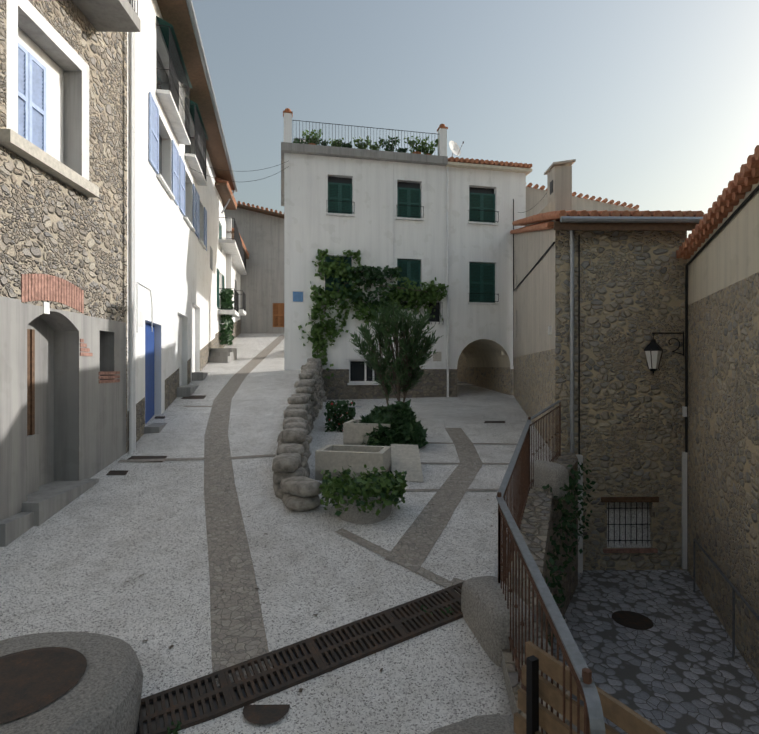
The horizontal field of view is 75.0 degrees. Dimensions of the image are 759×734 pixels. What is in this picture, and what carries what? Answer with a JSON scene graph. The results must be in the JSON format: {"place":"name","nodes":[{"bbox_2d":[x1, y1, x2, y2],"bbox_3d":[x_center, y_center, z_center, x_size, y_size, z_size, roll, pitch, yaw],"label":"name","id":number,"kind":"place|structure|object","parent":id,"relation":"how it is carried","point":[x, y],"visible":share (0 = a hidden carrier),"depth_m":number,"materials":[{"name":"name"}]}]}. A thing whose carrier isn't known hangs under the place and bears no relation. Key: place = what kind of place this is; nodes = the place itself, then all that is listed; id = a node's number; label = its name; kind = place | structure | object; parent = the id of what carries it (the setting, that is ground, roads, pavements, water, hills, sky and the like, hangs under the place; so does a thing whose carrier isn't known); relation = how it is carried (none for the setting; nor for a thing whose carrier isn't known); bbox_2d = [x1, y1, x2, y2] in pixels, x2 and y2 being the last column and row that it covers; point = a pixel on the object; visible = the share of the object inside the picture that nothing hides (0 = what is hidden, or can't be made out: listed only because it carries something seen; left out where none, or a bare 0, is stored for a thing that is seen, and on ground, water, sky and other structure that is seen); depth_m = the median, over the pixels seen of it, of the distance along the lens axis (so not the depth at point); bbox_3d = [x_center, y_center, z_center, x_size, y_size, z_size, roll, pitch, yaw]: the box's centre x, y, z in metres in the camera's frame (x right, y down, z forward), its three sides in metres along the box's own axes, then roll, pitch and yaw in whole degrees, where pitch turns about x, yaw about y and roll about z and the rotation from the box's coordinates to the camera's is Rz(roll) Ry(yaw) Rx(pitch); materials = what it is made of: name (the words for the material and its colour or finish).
{"place":"outdoors","nodes":[
{"label":"outdoors","id":0,"kind":"place"},
{"bbox_2d":[0,333,650,733],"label":"ground","id":1,"kind":"structure","parent":0,"point":[78,561],"depth_m":5.58,"materials":[{"name":"concrete"}]},
{"bbox_2d":[0,0,140,546],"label":"stone house","id":2,"kind":"structure","parent":1,"relation":"on","point":[63,252],"depth_m":7.44,"materials":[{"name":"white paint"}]},
{"bbox_2d":[0,632,142,733],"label":"round stone well","id":3,"kind":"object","parent":1,"relation":"on","point":[70,683],"depth_m":3.30,"materials":[{"name":"stone"}]},
{"bbox_2d":[127,0,246,454],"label":"white house","id":4,"kind":"structure","parent":1,"relation":"on","point":[175,131],"depth_m":12.31,"materials":[{"name":"paint"}]},
{"bbox_2d":[208,177,283,362],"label":"houses","id":5,"kind":"structure","parent":1,"relation":"on","point":[252,301],"depth_m":30.49,"materials":[{"name":"white paint"}]},
{"bbox_2d":[272,358,326,510],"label":"boulder wall","id":6,"kind":"structure","parent":1,"relation":"on","point":[296,487],"depth_m":8.60,"materials":[{"name":"stone"}]},
{"bbox_2d":[136,581,464,733],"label":"drain grate","id":7,"kind":"object","parent":1,"relation":"on","point":[197,701],"visible":0.79,"depth_m":4.04,"materials":[{"name":"brown metal"}]},
{"bbox_2d":[125,451,491,733],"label":"fallen leaves","id":8,"kind":"object","parent":1,"relation":"on","point":[180,723],"visible":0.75,"depth_m":4.25,"materials":[{"name":"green plant"}]},
{"bbox_2d":[118,335,516,686],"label":"paving strips","id":9,"kind":"object","parent":1,"relation":"on","point":[238,634],"visible":0.79,"depth_m":6.14,"materials":[{"name":"stone"}]},
{"bbox_2d":[319,400,407,523],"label":"planter plants","id":10,"kind":"object","parent":1,"relation":"on","point":[365,498],"visible":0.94,"depth_m":6.54,"materials":[{"name":"green plant"}]},
{"bbox_2d":[315,406,423,481],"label":"stone troughs","id":11,"kind":"object","parent":1,"relation":"on","point":[354,453],"visible":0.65,"depth_m":8.47,"materials":[{"name":"stone"}]},
{"bbox_2d":[354,399,427,448],"bbox_3d":[0.217,1.269,10.651,1.711,1.139,1.468,0,0,-1],"label":"shrub","id":12,"kind":"object","parent":11,"relation":"in","point":[399,417],"visible":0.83,"depth_m":10.29,"materials":[{"name":"green plant"}]},
{"bbox_2d":[350,298,441,406],"bbox_3d":[0.406,-0.130,13.371,2.577,3.438,2.227,0,0,-29],"label":"oleander tree","id":13,"kind":"object","parent":1,"relation":"on","point":[405,364],"visible":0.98,"depth_m":13.00,"materials":[{"name":"green plant"}]},
{"bbox_2d":[281,108,531,399],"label":"house","id":14,"kind":"structure","parent":1,"relation":"on","point":[442,217],"depth_m":18.68,"materials":[{"name":"white paint"}]},
{"bbox_2d":[157,59,546,212],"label":"overhead cables","id":15,"kind":"object","parent":14,"relation":"attached to","point":[288,166],"visible":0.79,"depth_m":16.06,"materials":[{"name":"black rubber"}]},
{"bbox_2d":[293,129,437,154],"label":"terrace plants","id":16,"kind":"object","parent":14,"relation":"on","point":[418,149],"visible":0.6,"depth_m":18.67,"materials":[{"name":"green plant"}]},
{"bbox_2d":[298,249,448,382],"bbox_3d":[-0.135,-1.754,18.051,5.600,5.079,0.762,0,0,-11],"label":"grape vine","id":17,"kind":"object","parent":14,"relation":"attached to","point":[430,293],"visible":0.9,"depth_m":17.97,"materials":[{"name":"green plant"}]},
{"bbox_2d":[428,460,568,733],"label":"boulders","id":18,"kind":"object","parent":1,"relation":"on","point":[485,611],"depth_m":4.20,"materials":[{"name":"grey stone"}]},
{"bbox_2d":[502,451,583,733],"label":"retaining wall","id":19,"kind":"structure","parent":1,"relation":"on","point":[537,526],"depth_m":6.42,"materials":[{"name":"stone"}]},
{"bbox_2d":[496,400,605,733],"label":"iron railing","id":20,"kind":"object","parent":19,"relation":"on","point":[511,540],"visible":0.88,"depth_m":3.66,"materials":[{"name":"brown metal"}]},
{"bbox_2d":[542,459,595,646],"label":"wall plants","id":21,"kind":"object","parent":19,"relation":"attached to","point":[568,497],"depth_m":7.48,"materials":[{"name":"green plant"}]},
{"bbox_2d":[514,641,667,733],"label":"wooden bench","id":22,"kind":"object","parent":1,"relation":"on","point":[622,716],"visible":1,"depth_m":2.59,"materials":[{"name":"brown wood"}]},
{"bbox_2d":[502,159,703,572],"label":"stone house","id":23,"kind":"structure","parent":1,"relation":"on","point":[599,316],"depth_m":9.83,"materials":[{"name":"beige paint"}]},
{"bbox_2d":[192,0,758,237],"label":"sky","id":24,"kind":"structure","parent":0,"point":[655,103],"materials":[{"name":"blue"}]},
{"bbox_2d":[553,570,758,733],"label":"cobble lane","id":25,"kind":"structure","parent":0,"point":[677,668],"depth_m":6.94,"materials":[{"name":"grey stone"}]},
{"bbox_2d":[106,395,653,724],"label":"manhole covers","id":26,"kind":"object","parent":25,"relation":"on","point":[261,714],"visible":0.69,"depth_m":7.71,"materials":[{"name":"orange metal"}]},
{"bbox_2d":[676,145,758,681],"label":"house","id":27,"kind":"structure","parent":25,"relation":"on","point":[718,250],"depth_m":7.54,"materials":[{"name":"beige paint"}]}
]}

